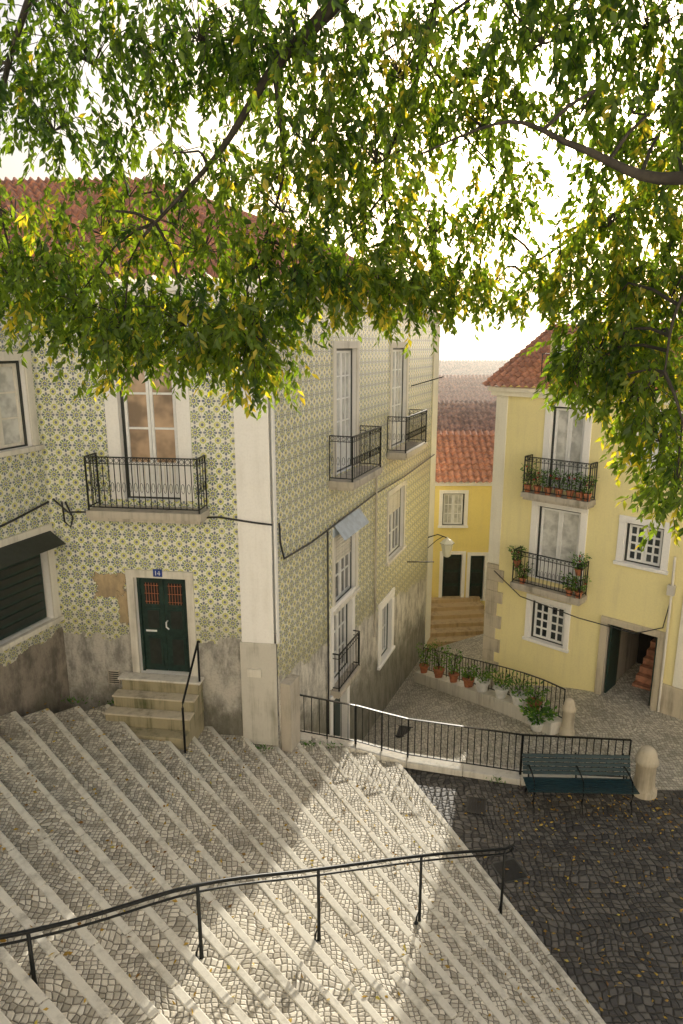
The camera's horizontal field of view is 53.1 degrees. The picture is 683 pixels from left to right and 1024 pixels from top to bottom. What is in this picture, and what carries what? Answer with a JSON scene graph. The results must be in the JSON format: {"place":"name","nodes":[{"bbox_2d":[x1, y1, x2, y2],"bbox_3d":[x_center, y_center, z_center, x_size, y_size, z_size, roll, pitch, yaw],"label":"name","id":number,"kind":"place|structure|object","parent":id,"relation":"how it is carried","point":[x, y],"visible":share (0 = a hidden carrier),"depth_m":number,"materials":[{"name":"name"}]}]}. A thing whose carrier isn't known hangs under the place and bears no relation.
{"place":"outdoors","nodes":[
{"label":"outdoors","id":0,"kind":"place"},
{"bbox_2d":[0,0,682,348],"label":"sky","id":1,"kind":"structure","parent":0,"point":[507,337],"materials":[{"name":"white"}]},
{"bbox_2d":[274,349,521,715],"bbox_3d":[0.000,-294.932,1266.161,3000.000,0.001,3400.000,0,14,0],"label":"ground","id":2,"kind":"structure","parent":0,"point":[275,634],"depth_m":28.93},
{"bbox_2d":[431,430,494,609],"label":"yellow house","id":3,"kind":"structure","parent":2,"relation":"on","point":[463,483],"depth_m":28.41,"materials":[{"name":"paint"}]},
{"bbox_2d":[437,400,496,431],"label":"pale house","id":4,"kind":"structure","parent":2,"relation":"on","point":[467,415],"depth_m":35.15,"materials":[{"name":"beige paint"}]},
{"bbox_2d":[438,374,504,400],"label":"pink roof house","id":5,"kind":"structure","parent":2,"relation":"on","point":[455,387],"depth_m":45.10,"materials":[{"name":"white paint"}]},
{"bbox_2d":[439,360,509,374],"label":"white house","id":6,"kind":"structure","parent":2,"relation":"on","point":[468,367],"depth_m":59.43,"materials":[{"name":"paint"}]},
{"bbox_2d":[439,348,677,391],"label":"distant town","id":7,"kind":"object","parent":2,"relation":"on","point":[461,354],"visible":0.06,"depth_m":159.69,"materials":[{"name":"white paint"}]},
{"bbox_3d":[10.000,6.971,-4.553,60.000,8.200,14.060,0,14,0],"label":"terrace retaining wall","id":8,"kind":"object","parent":2,"relation":"on","visible":0},
{"bbox_2d":[0,0,682,552],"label":"overhanging tree","id":9,"kind":"object","parent":8,"relation":"on","point":[120,336],"visible":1,"depth_m":5.60,"materials":[{"name":"green plant"}]},
{"bbox_2d":[363,634,682,789],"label":"lane pavement","id":10,"kind":"structure","parent":0,"point":[620,708],"depth_m":17.27,"materials":[{"name":"grey stone"}]},
{"bbox_2d":[0,276,437,749],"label":"walls","id":11,"kind":"structure","parent":10,"relation":"on","point":[82,648],"depth_m":13.60,"materials":[{"name":"tile"}]},
{"bbox_2d":[136,577,189,671],"bbox_3d":[-3.514,2.244,13.621,1.060,2.050,0.165,2,14,8],"label":"double door","id":12,"kind":"structure","parent":11,"relation":"attached to","point":[162,605],"depth_m":13.64,"materials":[{"name":"green paint"}]},
{"bbox_2d":[0,489,399,735],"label":"shutters and awnings","id":13,"kind":"object","parent":11,"relation":"on","point":[22,601],"visible":0.63,"depth_m":12.94,"materials":[{"name":"green paint"}]},
{"bbox_2d":[0,348,403,678],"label":"windows","id":14,"kind":"structure","parent":11,"relation":"attached to","point":[149,424],"depth_m":12.88,"materials":[{"name":"glass"}]},
{"bbox_2d":[0,176,439,311],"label":"roof","id":15,"kind":"structure","parent":11,"relation":"on","point":[34,191],"depth_m":14.39,"materials":[{"name":"tile"}]},
{"bbox_2d":[0,280,442,752],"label":"stone trim","id":16,"kind":"structure","parent":11,"relation":"attached to","point":[257,643],"depth_m":13.20,"materials":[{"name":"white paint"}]},
{"bbox_2d":[153,569,161,576],"bbox_3d":[-3.550,1.179,13.177,0.180,0.150,0.022,2,14,8],"label":"house number sign","id":17,"kind":"object","parent":16,"relation":"attached to","point":[157,572],"visible":1,"depth_m":13.17,"materials":[{"name":"blue ceramic"}]},
{"bbox_2d":[0,376,443,734],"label":"cables and pipes","id":18,"kind":"object","parent":11,"relation":"attached to","point":[113,675],"visible":0.92,"depth_m":15.25,"materials":[{"name":"metal"}]},
{"bbox_2d":[83,409,426,698],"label":"balconies","id":19,"kind":"structure","parent":11,"relation":"attached to","point":[352,479],"depth_m":12.92,"materials":[{"name":"metal"}]},
{"bbox_2d":[428,534,454,556],"bbox_3d":[3.638,1.230,24.825,0.956,0.832,0.508,0,14,0],"label":"wall lantern","id":20,"kind":"object","parent":11,"relation":"attached to","point":[446,543],"depth_m":24.72,"materials":[{"name":"white glass"}]},
{"bbox_2d":[395,725,412,737],"bbox_3d":[1.750,6.079,18.867,0.460,0.042,0.550,3,14,14],"label":"drain grate","id":21,"kind":"object","parent":10,"relation":"on","point":[404,730],"visible":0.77,"depth_m":18.89,"materials":[{"name":"black metal"}]},
{"bbox_2d":[426,595,484,650],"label":"lane steps","id":22,"kind":"structure","parent":10,"relation":"on","point":[455,618],"depth_m":27.77,"materials":[{"name":"stone"}]},
{"bbox_2d":[414,670,561,734],"bbox_3d":[3.906,5.455,19.709,0.440,2.591,7.050,-5,15,-20],"label":"stone ledge","id":23,"kind":"object","parent":10,"relation":"on","point":[490,700],"visible":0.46,"depth_m":19.02,"materials":[{"name":"stone"}]},
{"bbox_2d":[416,642,433,672],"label":"potted plant","id":24,"kind":"object","parent":23,"relation":"on","point":[423,666],"visible":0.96,"depth_m":22.52,"materials":[{"name":"green plant"}]},
{"bbox_2d":[429,639,450,677],"bbox_3d":[3.085,4.636,21.583,0.674,1.227,0.692,0,14,0],"label":"potted plant","id":25,"kind":"object","parent":23,"relation":"on","point":[438,670],"visible":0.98,"depth_m":21.54,"materials":[{"name":"green plant"}]},
{"bbox_2d":[445,649,462,682],"bbox_3d":[3.404,4.667,20.654,0.507,1.030,0.620,6,15,23],"label":"potted plant","id":26,"kind":"object","parent":23,"relation":"on","point":[453,673],"visible":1,"depth_m":20.66,"materials":[{"name":"green plant"}]},
{"bbox_2d":[460,662,477,687],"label":"potted plant","id":27,"kind":"object","parent":23,"relation":"on","point":[468,679],"visible":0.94,"depth_m":19.82,"materials":[{"name":"green plant"}]},
{"bbox_2d":[471,661,495,691],"bbox_3d":[4.006,4.659,19.157,0.665,0.790,0.727,-4,14,-17],"label":"potted plant","id":28,"kind":"object","parent":23,"relation":"on","point":[482,682],"visible":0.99,"depth_m":19.11,"materials":[{"name":"green plant"}]},
{"bbox_2d":[423,647,565,717],"bbox_3d":[4.000,4.753,19.575,0.035,2.830,7.085,-5,15,-20],"label":"planter fence","id":29,"kind":"object","parent":23,"relation":"on","point":[564,689],"visible":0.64,"depth_m":18.35,"materials":[{"name":"black metal"}]},
{"bbox_2d":[489,669,515,698],"bbox_3d":[4.267,4.621,18.286,0.648,0.726,0.642,-13,18,-42],"label":"potted plant","id":30,"kind":"object","parent":23,"relation":"on","point":[501,689],"visible":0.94,"depth_m":18.22,"materials":[{"name":"green plant"}]},
{"bbox_2d":[506,669,534,705],"bbox_3d":[4.540,4.552,17.534,0.722,0.785,0.745,-8,16,-31],"label":"potted plant","id":31,"kind":"object","parent":23,"relation":"on","point":[516,694],"visible":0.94,"depth_m":17.47,"materials":[{"name":"green plant"}]},
{"bbox_2d":[522,681,549,708],"bbox_3d":[4.815,4.591,16.916,0.712,0.698,0.649,-13,19,-43],"label":"potted plant","id":32,"kind":"object","parent":23,"relation":"on","point":[536,699],"visible":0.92,"depth_m":16.86,"materials":[{"name":"green plant"}]},
{"bbox_2d":[519,697,557,731],"bbox_3d":[4.716,4.956,16.503,0.964,0.692,0.968,0,14,0],"label":"potted plant","id":33,"kind":"object","parent":10,"relation":"on","point":[536,725],"visible":1,"depth_m":16.46,"materials":[{"name":"green plant"}]},
{"bbox_2d":[559,697,575,735],"bbox_3d":[5.350,4.960,16.126,0.350,1.250,0.350,0,14,0],"label":"stone bollard","id":34,"kind":"object","parent":10,"relation":"on","point":[568,717],"visible":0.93,"depth_m":16.00,"materials":[{"name":"beige stone"}]},
{"bbox_2d":[489,385,682,692],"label":"walls","id":35,"kind":"structure","parent":10,"relation":"on","point":[632,595],"depth_m":17.98,"materials":[{"name":"yellow paint"}]},
{"bbox_2d":[510,454,597,605],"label":"balconies","id":36,"kind":"structure","parent":35,"relation":"attached to","point":[546,590],"depth_m":17.72,"materials":[{"name":"metal"}]},
{"bbox_2d":[508,545,526,566],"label":"potted plant","id":37,"kind":"object","parent":36,"relation":"on","point":[516,562],"visible":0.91,"depth_m":18.62,"materials":[{"name":"green plant"}]},
{"bbox_2d":[514,562,531,583],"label":"potted plant","id":38,"kind":"object","parent":36,"relation":"on","point":[524,574],"visible":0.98,"depth_m":18.58,"materials":[{"name":"green plant"}]},
{"bbox_2d":[520,463,538,491],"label":"potted plant","id":39,"kind":"object","parent":36,"relation":"on","point":[528,486],"visible":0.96,"depth_m":17.99,"materials":[{"name":"green plant"}]},
{"bbox_2d":[530,468,546,493],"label":"potted plant","id":40,"kind":"object","parent":36,"relation":"on","point":[537,485],"visible":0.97,"depth_m":17.82,"materials":[{"name":"green plant"}]},
{"bbox_2d":[540,468,558,494],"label":"potted plant","id":41,"kind":"object","parent":36,"relation":"on","point":[547,488],"visible":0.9,"depth_m":17.61,"materials":[{"name":"green plant"}]},
{"bbox_2d":[552,468,566,496],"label":"potted plant","id":42,"kind":"object","parent":36,"relation":"on","point":[559,487],"visible":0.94,"depth_m":17.42,"materials":[{"name":"green plant"}]},
{"bbox_2d":[560,571,578,595],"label":"potted plant","id":43,"kind":"object","parent":36,"relation":"on","point":[568,590],"visible":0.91,"depth_m":17.69,"materials":[{"name":"green plant"}]},
{"bbox_2d":[560,472,580,498],"bbox_3d":[5.794,-0.688,17.227,0.468,0.707,0.473,-8,16,-30],"label":"potted plant","id":44,"kind":"object","parent":36,"relation":"on","point":[569,492],"visible":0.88,"depth_m":17.22,"materials":[{"name":"green plant"}]},
{"bbox_2d":[569,574,590,598],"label":"potted plant","id":45,"kind":"object","parent":36,"relation":"on","point":[577,592],"visible":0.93,"depth_m":17.52,"materials":[{"name":"green plant"}]},
{"bbox_2d":[571,472,588,499],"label":"potted plant","id":46,"kind":"object","parent":36,"relation":"on","point":[577,491],"visible":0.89,"depth_m":17.05,"materials":[{"name":"green plant"}]},
{"bbox_2d":[570,551,591,575],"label":"potted plant","id":47,"kind":"object","parent":36,"relation":"on","point":[578,572],"visible":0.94,"depth_m":17.41,"materials":[{"name":"green plant"}]},
{"bbox_2d":[578,476,597,501],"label":"potted plant","id":48,"kind":"object","parent":36,"relation":"on","point":[586,492],"visible":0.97,"depth_m":16.91,"materials":[{"name":"green plant"}]},
{"bbox_2d":[481,386,682,719],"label":"stone trim","id":49,"kind":"structure","parent":35,"relation":"attached to","point":[671,703],"depth_m":17.91,"materials":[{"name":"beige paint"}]},
{"bbox_2d":[482,321,682,392],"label":"roof","id":50,"kind":"structure","parent":35,"relation":"on","point":[522,371],"depth_m":18.64,"materials":[{"name":"tile"}]},
{"bbox_2d":[540,334,608,379],"bbox_3d":[6.231,-3.967,17.820,1.230,1.300,1.868,13,18,42],"label":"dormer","id":51,"kind":"object","parent":50,"relation":"attached to","point":[562,348],"visible":0.07,"depth_m":17.42,"materials":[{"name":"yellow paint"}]},
{"bbox_2d":[494,557,675,711],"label":"pipes and cables","id":52,"kind":"object","parent":35,"relation":"attached to","point":[671,589],"visible":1,"depth_m":16.52,"materials":[{"name":"black rubber"},{"name":"grey metal"}]},
{"bbox_2d":[531,406,671,645],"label":"windows","id":53,"kind":"structure","parent":35,"relation":"attached to","point":[558,533],"depth_m":17.93,"materials":[{"name":"glass"}]},
{"bbox_2d":[604,625,657,705],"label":"door","id":54,"kind":"structure","parent":35,"relation":"attached to","point":[644,677],"depth_m":18.14,"materials":[{"name":"green paint"}]},
{"bbox_2d":[404,768,682,1023],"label":"plaza pavement","id":55,"kind":"structure","parent":0,"point":[632,995],"depth_m":11.64,"materials":[{"name":"grey stone"}]},
{"bbox_2d":[61,695,505,783],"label":"weeds","id":56,"kind":"object","parent":55,"relation":"on","point":[310,742],"visible":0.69,"depth_m":13.87,"materials":[{"name":"green plant"}]},
{"bbox_2d":[0,704,605,1023],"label":"street stairs","id":57,"kind":"structure","parent":55,"relation":"on","point":[96,967],"depth_m":9.21,"materials":[{"name":"stone"}]},
{"bbox_2d":[103,672,203,749],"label":"door stoop steps","id":58,"kind":"structure","parent":57,"relation":"on","point":[147,706],"depth_m":13.28,"materials":[{"name":"stone"}]},
{"bbox_2d":[181,641,200,752],"bbox_3d":[-2.841,3.543,13.022,0.044,1.968,1.065,2,14,8],"label":"stoop handrail","id":59,"kind":"object","parent":58,"relation":"on","point":[187,683],"visible":0.91,"depth_m":12.75,"materials":[{"name":"black metal"}]},
{"bbox_2d":[0,844,513,985],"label":"stair handrail","id":60,"kind":"object","parent":57,"relation":"on","point":[29,938],"visible":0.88,"depth_m":7.55,"materials":[{"name":"black metal"}]},
{"bbox_2d":[0,698,682,1023],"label":"fallen leaves","id":61,"kind":"object","parent":55,"relation":"on","point":[228,966],"visible":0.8,"depth_m":10.51,"materials":[{"name":"yellow plant"}]},
{"bbox_2d":[300,730,622,785],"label":"stone kerb","id":62,"kind":"structure","parent":55,"relation":"on","point":[457,769],"depth_m":14.52,"materials":[{"name":"stone"}]},
{"bbox_2d":[300,694,631,778],"bbox_3d":[2.462,4.657,14.341,6.899,1.520,0.317,2,14,7],"label":"street railing","id":63,"kind":"object","parent":62,"relation":"on","point":[520,771],"visible":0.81,"depth_m":14.43,"materials":[{"name":"black metal"}]},
{"bbox_2d":[464,796,487,815],"bbox_3d":[2.650,5.789,13.446,0.420,0.042,0.500,3,14,14],"label":"drain grate","id":64,"kind":"object","parent":55,"relation":"on","point":[476,805],"visible":1,"depth_m":13.44,"materials":[{"name":"black metal"}]},
{"bbox_2d":[490,858,527,883],"bbox_3d":[2.900,6.196,11.795,0.480,0.031,0.480,-4,14,-16],"label":"manhole cover","id":65,"kind":"object","parent":55,"relation":"on","point":[514,867],"visible":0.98,"depth_m":11.78,"materials":[{"name":"metal"}]},
{"bbox_2d":[522,752,639,815],"bbox_3d":[4.671,5.332,13.431,2.120,0.913,0.722,0,14,2],"label":"park bench","id":66,"kind":"object","parent":55,"relation":"on","point":[533,784],"visible":1,"depth_m":13.56,"materials":[{"name":"teal paint"}]},
{"bbox_2d":[633,745,658,800],"bbox_3d":[6.120,5.327,13.766,0.500,1.350,0.500,0,14,0],"label":"stone bollard","id":67,"kind":"object","parent":55,"relation":"on","point":[647,761],"visible":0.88,"depth_m":13.60,"materials":[{"name":"beige stone"}]}
]}

